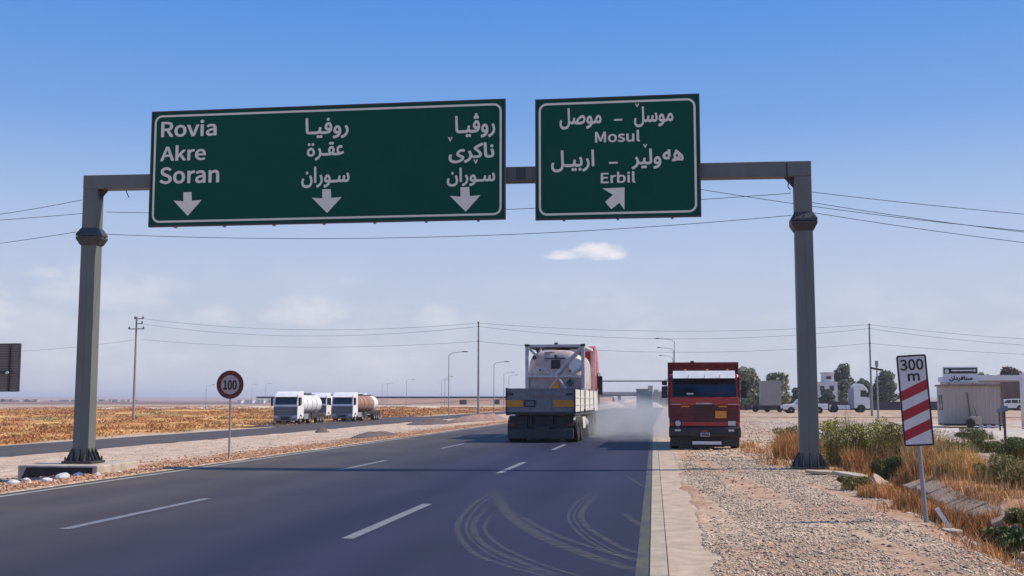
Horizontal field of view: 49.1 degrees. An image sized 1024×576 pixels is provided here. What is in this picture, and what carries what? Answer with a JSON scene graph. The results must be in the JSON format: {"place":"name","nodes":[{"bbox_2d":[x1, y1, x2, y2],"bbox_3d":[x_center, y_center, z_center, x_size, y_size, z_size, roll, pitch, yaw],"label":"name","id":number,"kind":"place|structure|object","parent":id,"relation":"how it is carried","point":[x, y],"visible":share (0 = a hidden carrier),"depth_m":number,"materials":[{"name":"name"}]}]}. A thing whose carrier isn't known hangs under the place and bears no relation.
{"place":"outdoors","nodes":[
{"label":"outdoors","id":0,"kind":"place"},
{"bbox_2d":[0,411,505,456],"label":"road","id":1,"kind":"structure","parent":0,"point":[28,449],"depth_m":72.05,"materials":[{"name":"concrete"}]},
{"bbox_2d":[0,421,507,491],"bbox_3d":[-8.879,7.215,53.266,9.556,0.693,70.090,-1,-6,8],"label":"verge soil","id":2,"kind":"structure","parent":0,"point":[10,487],"depth_m":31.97,"materials":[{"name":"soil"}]},
{"bbox_2d":[0,408,662,575],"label":"road","id":3,"kind":"structure","parent":0,"point":[572,509],"depth_m":15.87,"materials":[{"name":"asphalt"}]},
{"bbox_2d":[60,498,210,528],"bbox_3d":[-5.269,3.212,16.088,0.150,0.001,4.400,-1,-6,8],"label":"lane marking","id":4,"kind":"object","parent":3,"relation":"on","point":[113,518],"visible":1,"depth_m":15.68,"materials":[{"name":"paint"}]},
{"bbox_2d":[0,408,609,496],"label":"edge line","id":5,"kind":"object","parent":3,"relation":"on","point":[205,466],"depth_m":25.47,"materials":[{"name":"paint"}]},
{"bbox_2d":[343,504,430,538],"bbox_3d":[-1.606,3.116,15.131,0.150,0.001,4.400,-1,-6,8],"label":"lane marking","id":6,"kind":"object","parent":3,"relation":"on","point":[378,525],"visible":1,"depth_m":14.66,"materials":[{"name":"paint"}]},
{"bbox_2d":[497,462,525,472],"bbox_3d":[0.007,4.274,26.712,0.150,0.001,4.400,-1,-6,8],"label":"lane marking","id":7,"kind":"object","parent":3,"relation":"on","point":[511,467],"visible":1,"depth_m":26.60,"materials":[{"name":"paint"}]},
{"bbox_2d":[506,343,602,441],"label":"tank container truck","id":8,"kind":"object","parent":3,"relation":"on","point":[555,397],"visible":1,"depth_m":45.20,"materials":[{"name":"metal"}]},
{"bbox_2d":[635,426,652,575],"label":"worn edge line","id":9,"kind":"object","parent":3,"relation":"on","point":[642,565],"visible":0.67,"depth_m":13.98,"materials":[{"name":"grey paint"}]},
{"bbox_2d":[636,389,652,409],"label":"truck","id":10,"kind":"object","parent":3,"relation":"on","point":[644,399],"visible":1,"depth_m":185.90,"materials":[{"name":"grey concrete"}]},
{"bbox_2d":[108,215,790,238],"bbox_3d":[-1.948,-1.453,28.116,17.501,0.366,0.014,-1,-6,8],"label":"overhead wire","id":11,"kind":"object","parent":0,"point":[441,236],"visible":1,"depth_m":28.15,"materials":[{"name":"metal"}]},
{"bbox_2d":[118,193,790,212],"bbox_3d":[-1.955,-2.039,28.125,17.501,0.260,0.014,-1,-6,8],"label":"overhead wire","id":12,"kind":"object","parent":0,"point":[534,208],"visible":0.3,"depth_m":27.18,"materials":[{"name":"metal"}]},
{"bbox_2d":[0,397,1023,575],"bbox_3d":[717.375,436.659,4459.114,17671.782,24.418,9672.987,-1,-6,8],"label":"ground","id":13,"kind":"structure","parent":0,"point":[1014,427],"depth_m":32.21,"materials":[{"name":"soil"}]},
{"bbox_2d":[0,343,21,391],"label":"roadside billboard","id":14,"kind":"object","parent":13,"relation":"on","point":[10,361],"visible":1,"depth_m":42.93,"materials":[{"name":"metal"}]},
{"bbox_2d":[54,473,69,479],"bbox_3d":[-10.216,4.291,25.426,0.290,0.195,0.310,5,-8,-42],"label":"white stone","id":15,"kind":"object","parent":13,"relation":"on","point":[60,476],"visible":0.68,"depth_m":25.36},
{"bbox_2d":[18,461,137,478],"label":"concrete plinth","id":16,"kind":"structure","parent":13,"relation":"on","point":[48,469],"depth_m":27.61,"materials":[{"name":"concrete"}]},
{"bbox_2d":[61,161,828,469],"bbox_3d":[-1.992,0.645,27.607,18.775,7.390,0.720,-1,-6,8],"label":"overhead gantry","id":17,"kind":"object","parent":16,"relation":"on","point":[91,237],"visible":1,"depth_m":26.88,"materials":[{"name":"metal"}]},
{"bbox_2d":[148,99,505,227],"bbox_3d":[-4.680,-3.071,28.051,9.160,3.015,0.235,-1,-6,8],"label":"direction sign","id":18,"kind":"object","parent":17,"relation":"attached to","point":[425,162],"visible":1,"depth_m":27.93,"materials":[{"name":"metal"}]},
{"bbox_2d":[535,93,700,221],"bbox_3d":[2.541,-3.126,27.051,3.960,3.005,0.235,-1,-6,8],"label":"direction sign","id":19,"kind":"object","parent":17,"relation":"attached to","point":[624,157],"visible":1,"depth_m":26.95,"materials":[{"name":"metal"}]},
{"bbox_2d":[128,317,143,420],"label":"utility pole","id":20,"kind":"object","parent":13,"relation":"on","point":[134,383],"visible":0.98,"depth_m":135.57,"materials":[{"name":"metal"}]},
{"bbox_2d":[217,370,243,456],"bbox_3d":[-8.123,3.780,32.230,0.820,2.807,0.093,-1,-6,8],"label":"speed limit sign","id":21,"kind":"object","parent":13,"relation":"on","point":[230,384],"visible":1,"depth_m":32.28,"materials":[{"name":"metal"}]},
{"bbox_2d":[1,406,466,429],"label":"field green scrub","id":22,"kind":"object","parent":13,"relation":"on","point":[176,408],"visible":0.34,"depth_m":131.77,"materials":[{"name":"plant"}]},
{"bbox_2d":[0,423,496,489],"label":"verge gravel","id":23,"kind":"structure","parent":13,"relation":"on","point":[214,448],"depth_m":47.54,"materials":[{"name":"gravel"}]},
{"bbox_2d":[0,405,505,444],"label":"dry grass","id":24,"kind":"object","parent":13,"relation":"on","point":[31,437],"visible":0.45,"depth_m":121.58,"materials":[{"name":"plant"}]},
{"bbox_2d":[312,393,332,418],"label":"tanker truck","id":25,"kind":"object","parent":13,"relation":"on","point":[326,409],"visible":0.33,"depth_m":134.97,"materials":[{"name":"white paint"}]},
{"bbox_2d":[232,417,414,427],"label":"lorry park","id":26,"kind":"structure","parent":13,"relation":"on","point":[284,425],"depth_m":114.04,"materials":[{"name":"asphalt"}]},
{"bbox_2d":[271,391,324,423],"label":"tanker truck","id":27,"kind":"object","parent":26,"relation":"on","point":[298,407],"visible":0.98,"depth_m":111.40,"materials":[{"name":"white paint"}]},
{"bbox_2d":[329,392,379,420],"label":"tanker truck","id":28,"kind":"object","parent":26,"relation":"on","point":[352,406],"visible":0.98,"depth_m":125.07,"materials":[{"name":"white paint"}]},
{"bbox_2d":[351,431,397,438],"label":"earth mound","id":29,"kind":"object","parent":13,"relation":"on","point":[369,434],"visible":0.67,"depth_m":56.45,"materials":[{"name":"soil"}]},
{"bbox_2d":[406,418,455,424],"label":"earth mound","id":30,"kind":"object","parent":13,"relation":"on","point":[432,421],"visible":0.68,"depth_m":101.92,"materials":[{"name":"soil"}]},
{"bbox_2d":[256,396,614,404],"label":"overpass embankment","id":31,"kind":"structure","parent":13,"relation":"on","point":[436,400],"depth_m":569.62,"materials":[{"name":"concrete"}]},
{"bbox_2d":[448,351,467,418],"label":"street lamp","id":32,"kind":"object","parent":13,"relation":"on","point":[448,383],"visible":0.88,"depth_m":140.38,"materials":[{"name":"metal"}]},
{"bbox_2d":[450,413,507,422],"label":"earth mound","id":33,"kind":"object","parent":13,"relation":"on","point":[481,417],"visible":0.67,"depth_m":107.62,"materials":[{"name":"soil"}]},
{"bbox_2d":[477,321,479,413],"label":"utility pole","id":34,"kind":"object","parent":33,"relation":"on","point":[478,412],"visible":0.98,"depth_m":112.83,"materials":[{"name":"metal"}]},
{"bbox_2d":[145,324,469,335],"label":"overhead wire","id":35,"kind":"object","parent":34,"relation":"attached to","point":[281,335],"visible":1,"depth_m":123.38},
{"bbox_2d":[143,339,477,346],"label":"overhead wire","id":36,"kind":"object","parent":34,"relation":"attached to","point":[363,346],"visible":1,"depth_m":119.97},
{"bbox_2d":[149,319,473,329],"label":"overhead wire","id":37,"kind":"object","parent":34,"relation":"attached to","point":[297,329],"visible":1,"depth_m":124.55,"materials":[{"name":"metal"}]},
{"bbox_2d":[483,323,857,330],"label":"overhead wire","id":38,"kind":"object","parent":34,"relation":"attached to","point":[628,330],"visible":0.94,"depth_m":113.31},
{"bbox_2d":[486,327,861,338],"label":"overhead wire","id":39,"kind":"object","parent":34,"relation":"attached to","point":[653,338],"visible":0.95,"depth_m":113.24,"materials":[{"name":"metal"}]},
{"bbox_2d":[479,341,869,351],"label":"overhead wire","id":40,"kind":"object","parent":34,"relation":"attached to","point":[733,351],"visible":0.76,"depth_m":113.12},
{"bbox_2d":[598,401,625,407],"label":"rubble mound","id":41,"kind":"object","parent":13,"relation":"on","point":[607,404],"visible":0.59,"depth_m":255.74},
{"bbox_2d":[597,392,658,401],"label":"overpass bridge","id":42,"kind":"structure","parent":13,"relation":"on","point":[619,394],"depth_m":601.14,"materials":[{"name":"concrete"}]},
{"bbox_2d":[598,380,667,404],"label":"overhead gantry","id":43,"kind":"object","parent":13,"relation":"on","point":[629,381],"depth_m":313.26,"materials":[{"name":"metal"}]},
{"bbox_2d":[650,415,722,575],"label":"road shoulder","id":44,"kind":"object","parent":13,"relation":"on","point":[687,554],"visible":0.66,"depth_m":14.42,"materials":[{"name":"concrete"}]},
{"bbox_2d":[662,361,746,447],"bbox_3d":[6.765,4.101,39.700,2.720,2.940,7.495,-1,-6,9],"label":"dump truck","id":45,"kind":"object","parent":13,"relation":"on","point":[703,403],"visible":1,"depth_m":36.20,"materials":[{"name":"red paint"}]},
{"bbox_2d":[738,366,760,409],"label":"tree","id":46,"kind":"object","parent":13,"relation":"on","point":[750,377],"visible":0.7,"depth_m":172.62,"materials":[{"name":"green plant"}]},
{"bbox_2d":[751,381,784,411],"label":"box trailer","id":47,"kind":"object","parent":13,"relation":"on","point":[769,394],"visible":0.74,"depth_m":146.12,"materials":[{"name":"metal"}]},
{"bbox_2d":[755,372,791,404],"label":"tree","id":48,"kind":"object","parent":13,"relation":"on","point":[783,378],"visible":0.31,"depth_m":172.23,"materials":[{"name":"green plant"}]},
{"bbox_2d":[769,423,798,459],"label":"roadside weed","id":49,"kind":"object","parent":13,"relation":"on","point":[790,445],"visible":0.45,"depth_m":30.04,"materials":[{"name":"orange plant"}]},
{"bbox_2d":[772,425,797,444],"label":"roadside weed","id":50,"kind":"object","parent":13,"relation":"on","point":[776,431],"visible":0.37,"depth_m":37.44,"materials":[{"name":"plant"}]},
{"bbox_2d":[791,387,797,401],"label":"tree","id":51,"kind":"object","parent":13,"relation":"on","point":[794,396],"visible":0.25,"depth_m":187.12,"materials":[{"name":"green plant"}]},
{"bbox_2d":[780,399,827,412],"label":"pickup truck","id":52,"kind":"object","parent":13,"relation":"on","point":[791,408],"visible":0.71,"depth_m":135.04,"materials":[{"name":"white paint"}]},
{"bbox_2d":[805,470,832,474],"bbox_3d":[6.630,3.951,24.045,0.691,0.060,0.332,3,-3,2],"label":"broken slab","id":53,"kind":"object","parent":13,"relation":"on","point":[828,472],"depth_m":23.91,"materials":[{"name":"concrete"}]},
{"bbox_2d":[818,388,835,401],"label":"tree","id":54,"kind":"object","parent":13,"relation":"on","point":[828,395],"visible":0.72,"depth_m":183.26,"materials":[{"name":"green plant"}]},
{"bbox_2d":[834,363,854,401],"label":"tree","id":55,"kind":"object","parent":13,"relation":"on","point":[842,375],"visible":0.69,"depth_m":224.16,"materials":[{"name":"green plant"}]},
{"bbox_2d":[683,420,1007,461],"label":"gravel","id":56,"kind":"structure","parent":13,"relation":"on","point":[758,437],"depth_m":44.20,"materials":[{"name":"gravel"}]},
{"bbox_2d":[819,408,874,466],"bbox_3d":[8.114,3.607,27.174,1.496,1.876,1.216,-1,-6,8],"label":"roadside weed","id":57,"kind":"object","parent":13,"relation":"on","point":[832,457],"visible":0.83,"depth_m":27.01,"materials":[{"name":"green plant"}]},
{"bbox_2d":[828,383,869,411],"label":"tractor unit","id":58,"kind":"object","parent":13,"relation":"on","point":[858,396],"visible":0.96,"depth_m":145.36,"materials":[{"name":"white paint"}]},
{"bbox_2d":[832,471,866,477],"bbox_3d":[7.014,3.869,23.177,0.738,0.070,0.568,8,-2,-20],"label":"broken slab","id":59,"kind":"object","parent":13,"relation":"on","point":[847,474],"depth_m":23.02,"materials":[{"name":"concrete"}]},
{"bbox_2d":[837,475,872,490],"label":"roadside weed","id":60,"kind":"object","parent":13,"relation":"on","point":[849,482],"visible":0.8,"depth_m":19.60,"materials":[{"name":"plant"}]},
{"bbox_2d":[853,378,873,400],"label":"tree","id":61,"kind":"object","parent":13,"relation":"on","point":[866,383],"visible":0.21,"depth_m":203.81,"materials":[{"name":"green plant"}]},
{"bbox_2d":[836,444,898,476],"bbox_3d":[8.137,3.976,25.544,1.415,0.970,1.210,-1,-6,8],"label":"roadside weed","id":62,"kind":"object","parent":13,"relation":"on","point":[849,462],"visible":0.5,"depth_m":25.43,"materials":[{"name":"orange plant"}]},
{"bbox_2d":[868,323,872,415],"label":"utility pole","id":63,"kind":"object","parent":13,"relation":"on","point":[871,392],"visible":0.97,"depth_m":112.89,"materials":[{"name":"metal"}]},
{"bbox_2d":[844,409,900,465],"bbox_3d":[8.733,3.709,26.981,1.454,1.649,1.278,-1,-6,8],"label":"roadside weed","id":64,"kind":"object","parent":13,"relation":"on","point":[878,427],"visible":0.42,"depth_m":26.95,"materials":[{"name":"green plant"}]},
{"bbox_2d":[740,402,1012,409],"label":"boundary wall","id":65,"kind":"structure","parent":13,"relation":"on","point":[889,405],"depth_m":178.66,"materials":[{"name":"concrete"}]},
{"bbox_2d":[870,361,882,420],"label":"lantern pole","id":66,"kind":"object","parent":13,"relation":"on","point":[876,366],"visible":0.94,"depth_m":83.59,"materials":[{"name":"metal"}]},
{"bbox_2d":[854,477,906,499],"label":"roadside weed","id":67,"kind":"object","parent":13,"relation":"on","point":[872,491],"visible":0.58,"depth_m":18.15,"materials":[{"name":"orange plant"}]},
{"bbox_2d":[738,434,1023,573],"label":"dry grass","id":68,"kind":"structure","parent":13,"relation":"on","point":[993,552],"depth_m":16.85,"materials":[{"name":"plant"}]},
{"bbox_2d":[872,369,899,401],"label":"tree","id":69,"kind":"object","parent":13,"relation":"on","point":[887,386],"visible":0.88,"depth_m":203.94,"materials":[{"name":"green plant"}]},
{"bbox_2d":[870,454,906,480],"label":"roadside weed","id":70,"kind":"object","parent":13,"relation":"on","point":[883,470],"visible":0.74,"depth_m":24.35,"materials":[{"name":"plant"}]},
{"bbox_2d":[872,420,915,458],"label":"roadside weed","id":71,"kind":"object","parent":13,"relation":"on","point":[896,436],"visible":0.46,"depth_m":25.66,"materials":[{"name":"plant"}]},
{"bbox_2d":[896,354,933,522],"bbox_3d":[5.378,2.130,14.788,0.380,2.500,0.080,-4,-6,11],"label":"distance marker sign","id":72,"kind":"object","parent":13,"relation":"on","point":[915,403],"visible":1,"depth_m":14.82,"materials":[{"name":"metal"}]},
{"bbox_2d":[888,445,948,491],"bbox_3d":[8.197,3.592,22.423,1.398,1.173,1.069,-1,-6,8],"label":"roadside weed","id":73,"kind":"object","parent":13,"relation":"on","point":[909,475],"visible":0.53,"depth_m":22.30,"materials":[{"name":"orange plant"}]},
{"bbox_2d":[822,450,1023,572],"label":"straw grass","id":74,"kind":"structure","parent":13,"relation":"on","point":[996,490],"depth_m":16.84,"materials":[{"name":"plant"}]},
{"bbox_2d":[888,487,960,517],"bbox_3d":[6.111,3.239,16.484,1.106,0.668,0.869,-1,-6,8],"label":"roadside weed","id":75,"kind":"object","parent":13,"relation":"on","point":[902,500],"visible":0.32,"depth_m":16.39,"materials":[{"name":"orange plant"}]},
{"bbox_2d":[894,426,958,467],"bbox_3d":[8.994,3.404,24.068,1.350,1.175,1.144,-5,-7,40],"label":"roadside weed","id":76,"kind":"object","parent":13,"relation":"on","point":[913,451],"visible":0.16,"depth_m":24.01,"materials":[{"name":"plant"}]},
{"bbox_2d":[935,507,951,527],"bbox_3d":[5.486,2.957,14.159,0.050,0.400,0.030,-33,-9,4],"label":"white plank","id":77,"kind":"object","parent":13,"relation":"on","point":[941,515],"visible":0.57,"depth_m":14.16,"materials":[{"name":"paint"}]},
{"bbox_2d":[895,478,1008,528],"bbox_3d":[7.294,3.624,18.999,0.546,0.568,8.953,-1,-6,11],"label":"ditch lining","id":78,"kind":"object","parent":13,"relation":"on","point":[942,493],"visible":0.47,"depth_m":17.90,"materials":[{"name":"concrete"}]},
{"bbox_2d":[941,528,962,533],"bbox_3d":[5.462,3.020,13.907,0.238,0.050,0.188,3,-3,-3],"label":"broken slab","id":79,"kind":"object","parent":13,"relation":"on","point":[955,531],"depth_m":13.85,"materials":[{"name":"concrete"}]},
{"bbox_2d":[928,433,978,457],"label":"roadside weed","id":80,"kind":"object","parent":13,"relation":"on","point":[947,443],"visible":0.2,"depth_m":22.75,"materials":[{"name":"plant"}]},
{"bbox_2d":[924,439,990,480],"bbox_3d":[8.425,3.223,21.134,1.218,0.840,1.025,-1,-6,8],"label":"roadside weed","id":81,"kind":"object","parent":13,"relation":"on","point":[961,463],"visible":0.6,"depth_m":20.96,"materials":[{"name":"plant"}]},
{"bbox_2d":[928,501,1000,539],"bbox_3d":[6.145,3.148,15.185,0.998,0.574,0.806,-1,-6,8],"label":"roadside weed","id":82,"kind":"object","parent":13,"relation":"on","point":[975,523],"visible":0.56,"depth_m":15.06,"materials":[{"name":"orange plant"}]},
{"bbox_2d":[935,384,1003,427],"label":"roadside cabin","id":83,"kind":"object","parent":13,"relation":"on","point":[956,403],"visible":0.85,"depth_m":65.10,"materials":[{"name":"white metal"}]},
{"bbox_2d":[942,367,977,383],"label":"cabin roof sign","id":84,"kind":"object","parent":83,"relation":"on","point":[960,374],"visible":1,"depth_m":66.30,"materials":[{"name":"metal"}]},
{"bbox_2d":[966,406,981,427],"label":"hand cart","id":85,"kind":"object","parent":13,"relation":"on","point":[971,421],"visible":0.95,"depth_m":63.77,"materials":[{"name":"metal"}]},
{"bbox_2d":[954,427,995,439],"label":"roadside weed","id":86,"kind":"object","parent":13,"relation":"on","point":[977,433],"visible":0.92,"depth_m":44.84,"materials":[{"name":"plant"}]},
{"bbox_2d":[938,375,1019,398],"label":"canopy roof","id":87,"kind":"structure","parent":13,"relation":"on","point":[1011,387],"depth_m":212.61,"materials":[{"name":"grey metal"}]},
{"bbox_2d":[1000,382,1019,398],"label":"brown door","id":88,"kind":"structure","parent":87,"relation":"in","point":[1010,389],"depth_m":212.43,"materials":[{"name":"metal"}]},
{"bbox_2d":[967,438,1001,452],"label":"roadside weed","id":89,"kind":"object","parent":13,"relation":"on","point":[986,446],"visible":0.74,"depth_m":34.18,"materials":[{"name":"plant"}]},
{"bbox_2d":[955,523,1023,572],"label":"rubble","id":90,"kind":"object","parent":13,"relation":"on","point":[1012,567],"visible":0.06,"depth_m":12.93,"materials":[{"name":"stone"}]},
{"bbox_2d":[972,452,1023,483],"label":"roadside weed","id":91,"kind":"object","parent":13,"relation":"on","point":[985,472],"visible":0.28,"depth_m":19.95,"materials":[{"name":"plant"}]},
{"bbox_2d":[980,525,1023,558],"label":"roadside weed","id":92,"kind":"object","parent":13,"relation":"on","point":[1011,538],"visible":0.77,"depth_m":13.24,"materials":[{"name":"plant"}]},
{"bbox_2d":[1000,406,1007,439],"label":"steel post","id":93,"kind":"object","parent":13,"relation":"on","point":[1003,408],"visible":0.78,"depth_m":44.23,"materials":[{"name":"metal"}]},
{"bbox_2d":[989,436,1023,460],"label":"roadside weed","id":94,"kind":"object","parent":13,"relation":"on","point":[1014,447],"visible":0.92,"depth_m":29.16,"materials":[{"name":"plant"}]},
{"bbox_2d":[994,461,1023,485],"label":"roadside weed","id":95,"kind":"object","parent":13,"relation":"on","point":[1002,466],"visible":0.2,"depth_m":19.44,"materials":[{"name":"plant"}]},
{"bbox_2d":[996,455,1023,489],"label":"roadside weed","id":96,"kind":"object","parent":13,"relation":"on","point":[1016,474],"visible":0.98,"depth_m":17.98,"materials":[{"name":"plant"}]},
{"bbox_2d":[1000,365,1022,374],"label":"tree","id":97,"kind":"object","parent":13,"relation":"on","point":[1008,370],"visible":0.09,"depth_m":219.29,"materials":[{"name":"green plant"}]},
{"bbox_2d":[1004,398,1020,410],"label":"parked car","id":98,"kind":"object","parent":13,"relation":"on","point":[1014,403],"visible":0.51,"depth_m":170.50,"materials":[{"name":"white paint"}]},
{"bbox_2d":[1002,507,1023,533],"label":"roadside weed","id":99,"kind":"object","parent":13,"relation":"on","point":[1014,515],"visible":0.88,"depth_m":13.74,"materials":[{"name":"plant"}]},
{"bbox_2d":[1019,373,1023,426],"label":"white pillar","id":100,"kind":"structure","parent":13,"relation":"on","point":[1021,377],"depth_m":66.39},
{"bbox_3d":[19.464,1.590,27.510,0.260,6.310,0.375,-1,-6,8],"label":"utility pole","id":101,"kind":"object","parent":13,"relation":"on","visible":0},
{"bbox_2d":[701,189,1023,230],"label":"overhead wire","id":102,"kind":"object","parent":101,"relation":"attached to","point":[860,212],"visible":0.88,"depth_m":27.34,"materials":[{"name":"metal"}]},
{"bbox_2d":[813,192,1019,213],"bbox_3d":[13.273,-1.847,27.253,12.421,0.814,0.014,1,-6,-5],"label":"overhead wire","id":103,"kind":"object","parent":101,"relation":"attached to","point":[915,203],"visible":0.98,"depth_m":26.94,"materials":[{"name":"metal"}]},
{"bbox_2d":[812,202,1021,231],"bbox_3d":[13.283,-1.435,27.108,12.419,1.064,0.014,1,-6,-6],"label":"overhead wire","id":104,"kind":"object","parent":101,"relation":"attached to","point":[917,218],"visible":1,"depth_m":26.74,"materials":[{"name":"metal"}]},
{"bbox_2d":[817,213,1023,242],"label":"overhead wire","id":105,"kind":"object","parent":101,"relation":"attached to","point":[918,228],"visible":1,"depth_m":26.79,"materials":[{"name":"metal"}]},
{"bbox_2d":[0,0,1023,396],"label":"sky","id":106,"kind":"structure","parent":0,"point":[919,102],"materials":[{"name":"blue"}]},
{"bbox_2d":[817,372,837,401],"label":"white house","id":107,"kind":"structure","parent":0,"point":[827,381],"depth_m":193.74,"materials":[{"name":"paint"}]},
{"bbox_2d":[676,457,1023,575],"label":"gravel","id":108,"kind":"structure","parent":0,"point":[764,470],"depth_m":13.40,"materials":[{"name":"gravel"}]},
{"label":"broken slab","id":109,"kind":"object","parent":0,"visible":0},
{"bbox_2d":[872,473,885,484],"bbox_3d":[6.556,3.452,19.997,0.050,0.305,0.276,-50,-1,33],"label":"broken slab","id":110,"kind":"object","parent":109,"relation":"on","point":[876,477],"depth_m":19.99,"materials":[{"name":"concrete"}]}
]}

